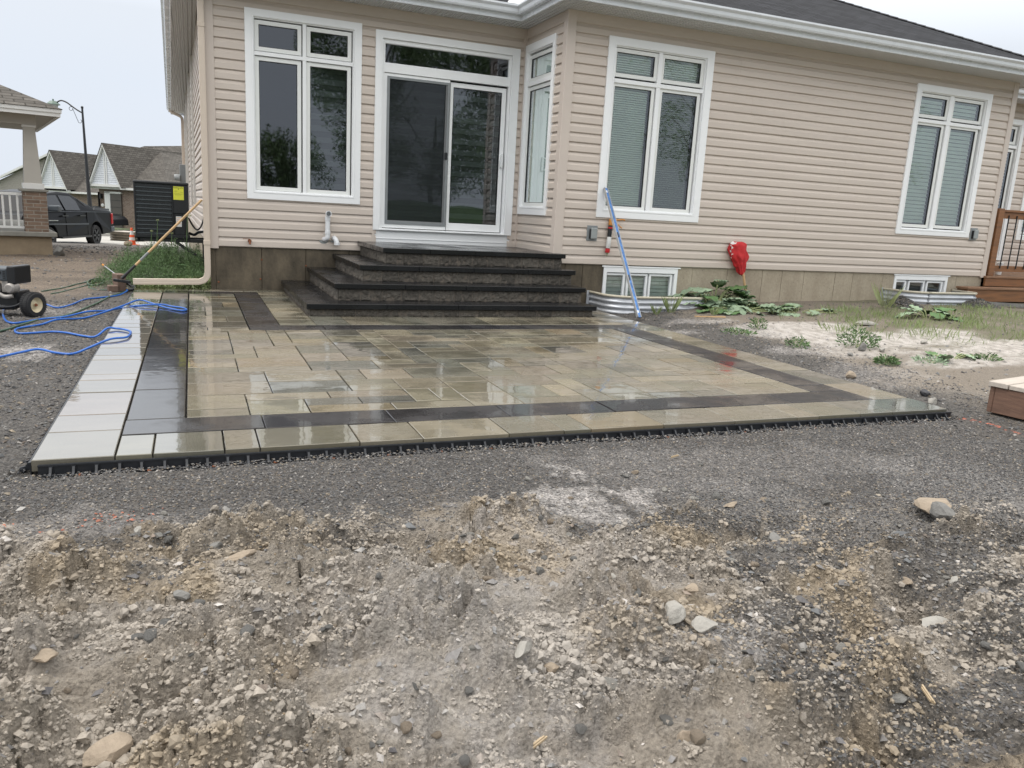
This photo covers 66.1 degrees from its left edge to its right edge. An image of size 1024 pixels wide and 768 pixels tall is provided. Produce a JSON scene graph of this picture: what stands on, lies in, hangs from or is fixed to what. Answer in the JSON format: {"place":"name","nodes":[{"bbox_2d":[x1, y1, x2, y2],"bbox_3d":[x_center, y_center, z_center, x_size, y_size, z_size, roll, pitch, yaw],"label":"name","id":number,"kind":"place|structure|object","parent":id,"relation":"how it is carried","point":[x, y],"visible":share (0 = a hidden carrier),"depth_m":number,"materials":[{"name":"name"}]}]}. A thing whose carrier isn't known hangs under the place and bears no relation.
{"place":"outdoors","nodes":[
{"label":"outdoors","id":0,"kind":"place"},
{"bbox_2d":[56,236,188,246],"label":"street","id":1,"kind":"structure","parent":0,"point":[105,240],"depth_m":31.95,"materials":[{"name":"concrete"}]},
{"bbox_2d":[0,189,114,243],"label":"pickup truck","id":2,"kind":"object","parent":1,"relation":"on","point":[69,216],"visible":0.54,"depth_m":27.14,"materials":[{"name":"black paint"}]},
{"bbox_2d":[47,99,91,207],"bbox_3d":[-21.802,-10.639,38.888,1.936,6.522,0.573,3,12,0],"label":"street lamp","id":3,"kind":"object","parent":1,"relation":"on","point":[56,104],"visible":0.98,"depth_m":38.64,"materials":[{"name":"metal"}]},
{"bbox_2d":[110,231,147,241],"bbox_3d":[-16.643,-6.338,34.143,1.140,0.570,1.120,6,12,12],"label":"paver pallet","id":4,"kind":"object","parent":1,"relation":"on","point":[121,235],"visible":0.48,"depth_m":33.65,"materials":[{"name":"brown wood"}]},
{"bbox_2d":[0,228,1023,767],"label":"ground","id":5,"kind":"structure","parent":0,"point":[598,750],"depth_m":2.69,"materials":[{"name":"gravel"}]},
{"bbox_2d":[0,264,46,316],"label":"pressure washer","id":6,"kind":"object","parent":5,"relation":"on","point":[14,296],"visible":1,"depth_m":7.90,"materials":[{"name":"metal"}]},
{"bbox_2d":[0,153,46,189],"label":"street house","id":7,"kind":"structure","parent":5,"relation":"on","point":[13,179],"depth_m":64.40,"materials":[{"name":"beige"}]},
{"bbox_2d":[0,85,62,254],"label":"porch house","id":8,"kind":"structure","parent":5,"relation":"on","point":[31,232],"depth_m":14.52,"materials":[{"name":"paint"}]},
{"bbox_2d":[32,648,58,662],"bbox_3d":[-1.251,0.722,2.099,0.064,0.028,0.045,3,12,-1],"label":"rock","id":9,"kind":"object","parent":5,"relation":"on","point":[44,655],"visible":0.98,"depth_m":2.09,"materials":[{"name":"stone"}]},
{"bbox_2d":[53,246,64,255],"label":"rock","id":10,"kind":"object","parent":5,"relation":"on","point":[58,250],"visible":0.92,"depth_m":14.83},
{"bbox_2d":[0,278,127,331],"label":"garden hose","id":11,"kind":"object","parent":5,"relation":"on","point":[28,322],"visible":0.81,"depth_m":9.20,"materials":[{"name":"green rubber"}]},
{"bbox_2d":[40,150,98,205],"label":"street house","id":12,"kind":"structure","parent":5,"relation":"on","point":[63,171],"depth_m":56.73,"materials":[{"name":"white"}]},
{"bbox_2d":[17,292,132,474],"bbox_3d":[-3.604,-0.360,6.922,0.059,0.108,7.200,-2,13,-22],"label":"paver edging","id":13,"kind":"object","parent":5,"relation":"on","point":[28,466],"visible":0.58,"depth_m":4.40,"materials":[{"name":"black plastic"}]},
{"bbox_2d":[2,508,162,532],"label":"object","id":14,"kind":"object","parent":5,"relation":"on","point":[114,517],"visible":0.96,"depth_m":3.19,"materials":[{"name":"stone"}]},
{"bbox_2d":[0,289,187,357],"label":"pressure hose","id":15,"kind":"object","parent":5,"relation":"on","point":[75,334],"visible":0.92,"depth_m":7.55,"materials":[{"name":"blue rubber"}]},
{"bbox_2d":[82,731,132,767],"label":"rock","id":16,"kind":"object","parent":5,"relation":"on","point":[113,747],"visible":0.86,"depth_m":1.85,"materials":[{"name":"stone"}]},
{"bbox_2d":[92,206,128,225],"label":"parked car","id":17,"kind":"object","parent":5,"relation":"on","point":[119,220],"visible":0.1,"depth_m":46.37,"materials":[{"name":"black paint"}]},
{"bbox_2d":[107,285,118,291],"bbox_3d":[-5.278,-1.266,10.392,0.120,0.080,0.160,-5,15,-33],"label":"concrete block","id":18,"kind":"object","parent":5,"relation":"on","point":[112,288],"depth_m":10.33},
{"bbox_2d":[113,199,202,282],"bbox_3d":[-4.644,-1.881,10.331,1.112,1.135,0.112,-1,13,-20],"label":"long handled tool","id":19,"kind":"object","parent":18,"relation":"on","point":[157,243],"visible":1,"depth_m":10.30,"materials":[{"name":"brown wood"}]},
{"bbox_2d":[112,273,125,290],"bbox_3d":[-5.238,-1.358,10.486,0.110,0.225,0.200,-9,17,-44],"label":"concrete block","id":20,"kind":"object","parent":5,"relation":"on","point":[121,286],"depth_m":10.42,"materials":[{"name":"concrete"}]},
{"bbox_2d":[102,264,135,290],"bbox_3d":[-5.263,-1.431,10.547,0.544,0.329,0.130,9,13,25],"label":"spray lance","id":21,"kind":"object","parent":5,"relation":"on","point":[132,288],"visible":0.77,"depth_m":10.51,"materials":[{"name":"metal"}]},
{"bbox_2d":[129,228,138,244],"bbox_3d":[-11.473,-4.455,23.731,0.300,0.520,0.300,10,14,28],"label":"traffic cone","id":22,"kind":"object","parent":5,"relation":"on","point":[131,237],"visible":0.84,"depth_m":23.68,"materials":[{"name":"orange plastic"}]},
{"bbox_2d":[131,633,142,639],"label":"stone","id":23,"kind":"object","parent":5,"relation":"on","point":[139,636],"visible":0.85,"depth_m":2.25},
{"bbox_2d":[89,143,188,231],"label":"street house","id":24,"kind":"structure","parent":5,"relation":"on","point":[117,170],"depth_m":49.42,"materials":[{"name":"white"}]},
{"bbox_2d":[110,193,122,227],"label":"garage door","id":25,"kind":"structure","parent":24,"relation":"in","point":[116,199],"depth_m":49.44,"materials":[{"name":"black paint"}]},
{"bbox_2d":[87,238,206,288],"bbox_3d":[-5.637,-2.025,12.379,1.561,0.727,4.199,-2,13,-22],"label":"weed patch","id":26,"kind":"object","parent":5,"relation":"on","point":[142,266],"visible":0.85,"depth_m":11.41,"materials":[{"name":"green plant"}]},
{"bbox_2d":[143,628,156,642],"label":"stone","id":27,"kind":"object","parent":5,"relation":"on","point":[149,635],"visible":1,"depth_m":2.19,"materials":[{"name":"stone"}]},
{"bbox_2d":[140,146,181,152],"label":"street house","id":28,"kind":"structure","parent":5,"relation":"on","point":[173,148],"depth_m":64.37,"materials":[{"name":"grey"}]},
{"bbox_2d":[159,618,171,627],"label":"stone","id":29,"kind":"object","parent":5,"relation":"on","point":[164,621],"visible":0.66,"depth_m":2.37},
{"bbox_2d":[131,275,210,290],"bbox_3d":[-4.673,-1.374,10.842,1.054,0.276,0.602,-2,13,-22],"label":"grass strip","id":30,"kind":"object","parent":5,"relation":"on","point":[203,286],"depth_m":10.75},
{"bbox_2d":[173,590,189,600],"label":"rock","id":31,"kind":"object","parent":5,"relation":"on","point":[181,595],"visible":1,"depth_m":2.53,"materials":[{"name":"stone"}]},
{"bbox_2d":[209,541,222,547],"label":"rock","id":32,"kind":"object","parent":5,"relation":"on","point":[218,544],"visible":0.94,"depth_m":2.92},
{"bbox_2d":[224,549,256,561],"bbox_3d":[-0.976,0.616,2.815,0.051,0.027,0.145,11,15,33],"label":"rock","id":33,"kind":"object","parent":5,"relation":"on","point":[242,554],"visible":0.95,"depth_m":2.80,"materials":[{"name":"stone"}]},
{"bbox_2d":[240,624,254,635],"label":"stone","id":34,"kind":"object","parent":5,"relation":"on","point":[249,628],"visible":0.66,"depth_m":2.26,"materials":[{"name":"stone"}]},
{"bbox_2d":[291,669,298,678],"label":"stone","id":35,"kind":"object","parent":5,"relation":"on","point":[294,673],"visible":1,"depth_m":2.09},
{"bbox_2d":[400,721,411,733],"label":"stone","id":36,"kind":"object","parent":5,"relation":"on","point":[405,727],"visible":1,"depth_m":1.97,"materials":[{"name":"stone"}]},
{"bbox_2d":[431,731,441,738],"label":"stone","id":37,"kind":"object","parent":5,"relation":"on","point":[437,735],"visible":1,"depth_m":1.97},
{"bbox_2d":[459,754,469,765],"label":"stone","id":38,"kind":"object","parent":5,"relation":"on","point":[464,759],"visible":1,"depth_m":1.88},
{"bbox_2d":[465,686,473,693],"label":"stone","id":39,"kind":"object","parent":5,"relation":"on","point":[469,690],"visible":1,"depth_m":2.14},
{"bbox_2d":[31,288,946,471],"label":"patio","id":40,"kind":"structure","parent":5,"relation":"on","point":[290,372],"depth_m":5.82,"materials":[{"name":"stone"}]},
{"bbox_2d":[36,291,259,475],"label":"patio joints","id":41,"kind":"object","parent":40,"relation":"on","point":[186,377],"visible":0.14,"depth_m":5.61,"materials":[{"name":"sand"}]},
{"bbox_2d":[281,241,596,316],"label":"garden steps","id":42,"kind":"structure","parent":40,"relation":"on","point":[392,279],"depth_m":9.90,"materials":[{"name":"grey stone"}]},
{"bbox_2d":[36,412,951,479],"bbox_3d":[0.535,0.348,4.717,5.870,0.108,0.059,-2,13,-22],"label":"paver edging","id":43,"kind":"object","parent":5,"relation":"on","point":[49,470],"visible":0.69,"depth_m":4.34,"materials":[{"name":"black plastic"}]},
{"bbox_2d":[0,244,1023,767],"bbox_3d":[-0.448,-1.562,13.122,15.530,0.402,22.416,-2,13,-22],"label":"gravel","id":44,"kind":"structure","parent":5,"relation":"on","point":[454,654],"depth_m":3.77,"materials":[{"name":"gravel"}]},
{"bbox_2d":[0,484,1023,767],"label":"soil crumbs","id":45,"kind":"object","parent":5,"relation":"on","point":[474,638],"visible":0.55,"depth_m":2.33,"materials":[{"name":"soil"}]},
{"bbox_2d":[0,491,1023,767],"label":"soil clods","id":46,"kind":"object","parent":5,"relation":"on","point":[68,741],"visible":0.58,"depth_m":2.38,"materials":[{"name":"soil"}]},
{"bbox_2d":[515,641,531,658],"bbox_3d":[0.033,0.757,2.259,0.036,0.038,0.092,8,13,23],"label":"rock","id":47,"kind":"object","parent":5,"relation":"on","point":[523,648],"visible":1,"depth_m":2.25,"materials":[{"name":"stone"}]},
{"bbox_2d":[533,735,547,749],"bbox_3d":[0.068,0.897,1.974,0.050,0.016,0.012,-9,17,-44],"label":"wood splinter","id":48,"kind":"object","parent":5,"relation":"on","point":[539,741],"visible":1,"depth_m":1.97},
{"bbox_2d":[536,566,544,574],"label":"stone","id":49,"kind":"object","parent":5,"relation":"on","point":[540,570],"visible":1,"depth_m":2.97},
{"bbox_2d":[543,662,558,672],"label":"rock","id":50,"kind":"object","parent":5,"relation":"on","point":[551,667],"visible":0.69,"depth_m":2.28,"materials":[{"name":"stone"}]},
{"bbox_2d":[133,0,1023,302],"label":"house","id":51,"kind":"structure","parent":5,"relation":"on","point":[821,150],"depth_m":11.61,"materials":[{"name":"beige plastic"}]},
{"bbox_2d":[133,180,204,270],"bbox_3d":[-5.178,-2.378,11.942,0.959,1.337,0.741,-2,13,-22],"label":"air conditioner","id":52,"kind":"object","parent":51,"relation":"attached to","point":[166,204],"visible":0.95,"depth_m":11.56,"materials":[{"name":"black paint"}]},
{"bbox_2d":[244,7,361,204],"bbox_3d":[-2.854,-3.744,10.791,1.531,2.417,0.197,-2,13,-22],"label":"window","id":53,"kind":"structure","parent":51,"relation":"in","point":[315,178],"depth_m":10.83,"materials":[{"name":"white plastic"}]},
{"bbox_2d":[372,29,520,246],"bbox_3d":[-0.982,-3.465,11.615,2.157,3.012,0.210,-2,13,-22],"label":"patio door","id":54,"kind":"structure","parent":51,"relation":"in","point":[418,195],"depth_m":11.58,"materials":[{"name":"white plastic"}]},
{"bbox_2d":[517,33,557,215],"bbox_3d":[0.388,-3.700,11.432,0.122,2.431,1.060,-2,13,-22],"label":"window","id":55,"kind":"structure","parent":51,"relation":"in","point":[540,57],"depth_m":11.49,"materials":[{"name":"white plastic"}]},
{"bbox_2d":[605,219,624,254],"bbox_3d":[1.472,-2.102,11.259,0.268,0.551,0.065,-2,13,-22],"label":"caulking gun","id":56,"kind":"object","parent":51,"relation":"hanging from","point":[608,241],"visible":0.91,"depth_m":11.21,"materials":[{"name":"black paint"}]},
{"bbox_2d":[601,265,680,296],"bbox_3d":[1.880,-1.390,11.713,1.330,0.722,0.133,-2,13,-22],"label":"basement window","id":57,"kind":"structure","parent":51,"relation":"in","point":[609,286],"depth_m":11.70,"materials":[{"name":"white plastic"}]},
{"bbox_2d":[586,290,704,313],"bbox_3d":[1.991,-1.023,11.387,1.715,0.565,0.736,-2,13,-22],"label":"window well","id":58,"kind":"object","parent":51,"relation":"attached to","point":[611,304],"depth_m":10.99,"materials":[{"name":"metal"}]},
{"bbox_2d":[596,35,715,222],"bbox_3d":[2.030,-3.566,11.215,1.714,2.400,0.120,-2,13,-22],"label":"window","id":59,"kind":"structure","parent":51,"relation":"in","point":[661,52],"depth_m":11.23,"materials":[{"name":"white plastic"}]},
{"bbox_2d":[892,274,949,291],"bbox_3d":[7.108,-1.615,13.795,1.329,0.610,0.133,-2,13,-22],"label":"basement window","id":60,"kind":"structure","parent":51,"relation":"in","point":[932,282],"depth_m":13.79,"materials":[{"name":"white plastic"}]},
{"bbox_2d":[880,287,977,304],"bbox_3d":[7.196,-1.333,13.483,1.730,0.550,0.655,-2,13,-22],"label":"window well","id":61,"kind":"object","parent":51,"relation":"attached to","point":[953,297],"depth_m":13.14,"materials":[{"name":"metal"}]},
{"bbox_2d":[895,83,993,237],"bbox_3d":[7.289,-3.732,13.323,1.728,2.394,0.120,-2,13,-22],"label":"window","id":62,"kind":"structure","parent":51,"relation":"in","point":[953,97],"depth_m":13.35,"materials":[{"name":"white plastic"}]},
{"bbox_2d":[996,119,1023,259],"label":"door","id":63,"kind":"structure","parent":51,"relation":"in","point":[1018,134],"depth_m":15.88,"materials":[{"name":"white plastic"}]},
{"bbox_2d":[1014,192,1023,239],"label":"window","id":64,"kind":"structure","parent":51,"relation":"in","point":[1020,222],"depth_m":16.27,"materials":[{"name":"white plastic"}]},
{"bbox_2d":[574,723,587,734],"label":"stone","id":65,"kind":"object","parent":5,"relation":"on","point":[580,728],"visible":1,"depth_m":2.03,"materials":[{"name":"stone"}]},
{"bbox_2d":[604,677,617,690],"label":"stone","id":66,"kind":"object","parent":5,"relation":"on","point":[609,680],"visible":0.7,"depth_m":2.21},
{"bbox_2d":[603,187,641,317],"bbox_3d":[1.488,-1.812,10.660,0.070,1.682,1.264,-2,13,-21],"label":"spirit level","id":67,"kind":"object","parent":5,"relation":"on","point":[623,255],"visible":1,"depth_m":10.63,"materials":[{"name":"metal"}]},
{"bbox_2d":[659,714,673,725],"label":"stone","id":68,"kind":"object","parent":5,"relation":"on","point":[663,717],"visible":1,"depth_m":2.10,"materials":[{"name":"stone"}]},
{"bbox_2d":[661,294,683,312],"bbox_3d":[2.197,-1.118,10.810,0.320,0.316,0.308,14,16,40],"label":"grass tuft","id":69,"kind":"object","parent":5,"relation":"on","point":[675,305],"visible":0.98,"depth_m":10.81,"materials":[{"name":"plant"}]},
{"bbox_2d":[664,600,685,624],"bbox_3d":[0.552,0.762,2.650,0.072,0.054,0.160,5,12,7],"label":"rock","id":70,"kind":"object","parent":5,"relation":"on","point":[675,612],"visible":0.88,"depth_m":2.61,"materials":[{"name":"stone"}]},
{"bbox_2d":[677,730,690,741],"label":"rock","id":71,"kind":"object","parent":5,"relation":"on","point":[682,735],"visible":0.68,"depth_m":2.01,"materials":[{"name":"stone"}]},
{"bbox_2d":[684,583,698,592],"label":"rock","id":72,"kind":"object","parent":5,"relation":"on","point":[691,588],"visible":0.98,"depth_m":2.76,"materials":[{"name":"stone"}]},
{"bbox_2d":[689,729,705,745],"bbox_3d":[0.465,0.890,1.983,0.038,0.030,0.049,-26,13,-25],"label":"stone","id":73,"kind":"object","parent":5,"relation":"on","point":[697,736],"visible":1,"depth_m":1.97,"materials":[{"name":"stone"}]},
{"bbox_2d":[691,616,717,633],"bbox_3d":[0.633,0.795,2.593,0.106,0.052,0.073,-2,13,-22],"label":"rock","id":74,"kind":"object","parent":5,"relation":"on","point":[701,624],"visible":0.97,"depth_m":2.57,"materials":[{"name":"stone"}]},
{"bbox_2d":[667,279,757,311],"bbox_3d":[2.968,-1.273,11.719,1.730,0.587,1.260,-2,13,-22],"label":"burdock","id":75,"kind":"object","parent":5,"relation":"on","point":[744,298],"visible":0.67,"depth_m":11.62,"materials":[{"name":"green plant"}]},
{"bbox_2d":[723,501,736,507],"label":"rock","id":76,"kind":"object","parent":5,"relation":"on","point":[731,504],"visible":0.96,"depth_m":3.76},
{"bbox_2d":[694,303,783,315],"bbox_3d":[3.266,-1.050,11.309,1.590,0.239,0.976,-2,13,-22],"label":"burdock","id":77,"kind":"object","parent":5,"relation":"on","point":[739,308],"visible":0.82,"depth_m":11.10,"materials":[{"name":"green plant"}]},
{"bbox_2d":[720,326,757,335],"bbox_3d":[2.674,-0.631,9.327,0.453,0.099,0.454,-2,13,-22],"label":"weed plant","id":78,"kind":"object","parent":5,"relation":"on","point":[736,329],"visible":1,"depth_m":9.30,"materials":[{"name":"green plant"}]},
{"bbox_2d":[742,274,746,289],"bbox_3d":[3.577,-1.671,12.147,0.263,0.889,0.037,7,13,19],"label":"tool handle","id":79,"kind":"object","parent":5,"relation":"on","point":[744,281],"visible":0.34,"depth_m":12.14,"materials":[{"name":"brown wood"}]},
{"bbox_2d":[727,241,748,275],"bbox_3d":[3.473,-1.914,12.077,0.375,0.537,0.189,-2,13,-22],"label":"red cloth","id":80,"kind":"object","parent":79,"relation":"hanging from","point":[738,255],"visible":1,"depth_m":12.00,"materials":[{"name":"fabric"}]},
{"bbox_2d":[747,315,767,329],"bbox_3d":[3.037,-0.762,9.704,0.265,0.222,0.254,-2,13,-22],"label":"weed plant","id":81,"kind":"object","parent":5,"relation":"on","point":[760,321],"visible":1,"depth_m":9.69,"materials":[{"name":"green plant"}]},
{"bbox_2d":[768,532,780,540],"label":"rock","id":82,"kind":"object","parent":5,"relation":"on","point":[773,536],"visible":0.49,"depth_m":3.50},
{"bbox_2d":[751,303,840,316],"bbox_3d":[4.264,-1.050,11.508,1.673,0.214,0.859,-2,13,-22],"label":"burdock","id":83,"kind":"object","parent":5,"relation":"on","point":[789,307],"visible":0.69,"depth_m":11.41,"materials":[{"name":"green plant"}]},
{"bbox_2d":[784,336,809,348],"bbox_3d":[3.088,-0.454,8.467,0.298,0.168,0.316,-2,13,-22],"label":"weed plant","id":84,"kind":"object","parent":5,"relation":"on","point":[801,342],"visible":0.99,"depth_m":8.44,"materials":[{"name":"green plant"}]},
{"bbox_2d":[835,642,845,653],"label":"stone","id":85,"kind":"object","parent":5,"relation":"on","point":[839,647],"visible":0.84,"depth_m":2.49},
{"bbox_2d":[846,371,855,378],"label":"rock","id":86,"kind":"object","parent":5,"relation":"on","point":[850,374],"visible":1,"depth_m":7.05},
{"bbox_2d":[835,324,881,350],"bbox_3d":[3.815,-0.516,8.642,0.500,0.275,0.496,-2,13,-22],"label":"weed plant","id":87,"kind":"object","parent":5,"relation":"on","point":[854,331],"visible":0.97,"depth_m":8.60,"materials":[{"name":"green plant"}]},
{"bbox_2d":[858,342,866,350],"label":"rock","id":88,"kind":"object","parent":5,"relation":"on","point":[862,346],"visible":1,"depth_m":8.38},
{"bbox_2d":[856,320,878,324],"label":"rock","id":89,"kind":"object","parent":5,"relation":"on","point":[866,322],"visible":0.87,"depth_m":10.32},
{"bbox_2d":[872,353,901,365],"bbox_3d":[3.675,-0.227,7.726,0.276,0.139,0.269,-2,13,-22],"label":"weed plant","id":90,"kind":"object","parent":5,"relation":"on","point":[883,359],"visible":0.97,"depth_m":7.68,"materials":[{"name":"green plant"}]},
{"bbox_2d":[753,302,1023,345],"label":"grass","id":91,"kind":"structure","parent":5,"relation":"on","point":[919,324],"depth_m":10.55,"materials":[{"name":"plant"}]},
{"bbox_2d":[871,281,905,307],"bbox_3d":[5.863,-1.383,12.284,0.401,0.421,0.447,-2,13,-22],"label":"grass tuft","id":92,"kind":"object","parent":5,"relation":"on","point":[880,300],"visible":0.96,"depth_m":12.29,"materials":[{"name":"plant"}]},
{"bbox_2d":[888,693,907,702],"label":"rock","id":93,"kind":"object","parent":5,"relation":"on","point":[900,698],"visible":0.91,"depth_m":2.30,"materials":[{"name":"stone"}]},
{"bbox_2d":[878,295,923,308],"bbox_3d":[6.272,-1.334,12.665,0.686,0.196,0.702,-2,13,-22],"label":"gravel heap","id":94,"kind":"object","parent":5,"relation":"on","point":[904,302],"visible":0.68,"depth_m":12.52,"materials":[{"name":"gravel"}]},
{"bbox_2d":[902,577,913,584],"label":"rock","id":95,"kind":"object","parent":5,"relation":"on","point":[907,581],"visible":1,"depth_m":3.11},
{"bbox_2d":[919,389,930,396],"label":"rock","id":96,"kind":"object","parent":5,"relation":"on","point":[924,393],"visible":1,"depth_m":6.47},
{"bbox_2d":[921,684,935,704],"bbox_3d":[1.224,0.913,2.317,0.012,0.019,0.075,3,12,-1],"label":"wood splinter","id":97,"kind":"object","parent":5,"relation":"on","point":[927,694],"visible":1,"depth_m":2.31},
{"bbox_2d":[896,305,962,321],"bbox_3d":[6.009,-0.985,11.358,1.018,0.272,0.758,6,13,13],"label":"burdock","id":98,"kind":"object","parent":5,"relation":"on","point":[942,310],"visible":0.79,"depth_m":11.29,"materials":[{"name":"green plant"}]},
{"bbox_2d":[910,355,949,365],"bbox_3d":[4.193,-0.235,7.862,0.351,0.127,0.356,4,12,2],"label":"weed plant","id":99,"kind":"object","parent":5,"relation":"on","point":[918,357],"visible":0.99,"depth_m":7.84,"materials":[{"name":"green plant"}]},
{"bbox_2d":[914,497,951,514],"bbox_3d":[2.034,0.596,3.772,0.243,0.077,0.161,-2,13,-22],"label":"rock","id":100,"kind":"object","parent":5,"relation":"on","point":[923,504],"visible":0.57,"depth_m":3.75,"materials":[{"name":"stone"}]},
{"bbox_2d":[922,616,947,626],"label":"rock","id":101,"kind":"object","parent":5,"relation":"on","point":[929,621],"visible":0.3,"depth_m":2.80,"materials":[{"name":"stone"}]},
{"bbox_2d":[929,501,954,520],"bbox_3d":[2.002,0.604,3.635,0.113,0.109,0.119,-2,13,-22],"label":"rock","id":102,"kind":"object","parent":5,"relation":"on","point":[938,510],"visible":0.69,"depth_m":3.61,"materials":[{"name":"stone"}]},
{"bbox_2d":[925,351,979,360],"bbox_3d":[4.497,-0.286,8.145,0.683,0.152,0.445,-4,14,-32],"label":"burdock","id":103,"kind":"object","parent":5,"relation":"on","point":[947,357],"visible":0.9,"depth_m":8.09,"materials":[{"name":"green plant"}]},
{"bbox_2d":[957,298,1000,308],"bbox_3d":[7.871,-1.374,13.250,0.727,0.158,0.717,-2,13,-22],"label":"gravel heap","id":104,"kind":"object","parent":5,"relation":"on","point":[974,301],"visible":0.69,"depth_m":13.12,"materials":[{"name":"gravel"}]},
{"bbox_2d":[935,208,1023,301],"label":"wooden deck","id":105,"kind":"structure","parent":5,"relation":"on","point":[1007,285],"depth_m":14.22,"materials":[{"name":"brown wood"}]},
{"bbox_2d":[980,641,992,650],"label":"stone","id":106,"kind":"object","parent":5,"relation":"on","point":[984,645],"visible":1,"depth_m":2.60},
{"bbox_2d":[970,352,1003,360],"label":"weed plant","id":107,"kind":"object","parent":5,"relation":"on","point":[980,356],"visible":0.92,"depth_m":8.13,"materials":[{"name":"green plant"}]},
{"bbox_2d":[986,376,1023,419],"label":"wooden box","id":108,"kind":"object","parent":5,"relation":"on","point":[1006,396],"visible":1,"depth_m":5.83,"materials":[{"name":"brown wood"}]},
{"bbox_2d":[990,302,1023,307],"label":"weathered plank","id":109,"kind":"object","parent":5,"relation":"on","point":[1008,304],"visible":0.74,"depth_m":13.28,"materials":[{"name":"wood"}]},
{"bbox_2d":[0,0,1023,179],"label":"sky","id":110,"kind":"structure","parent":0,"point":[103,57],"materials":[{"name":"white"}]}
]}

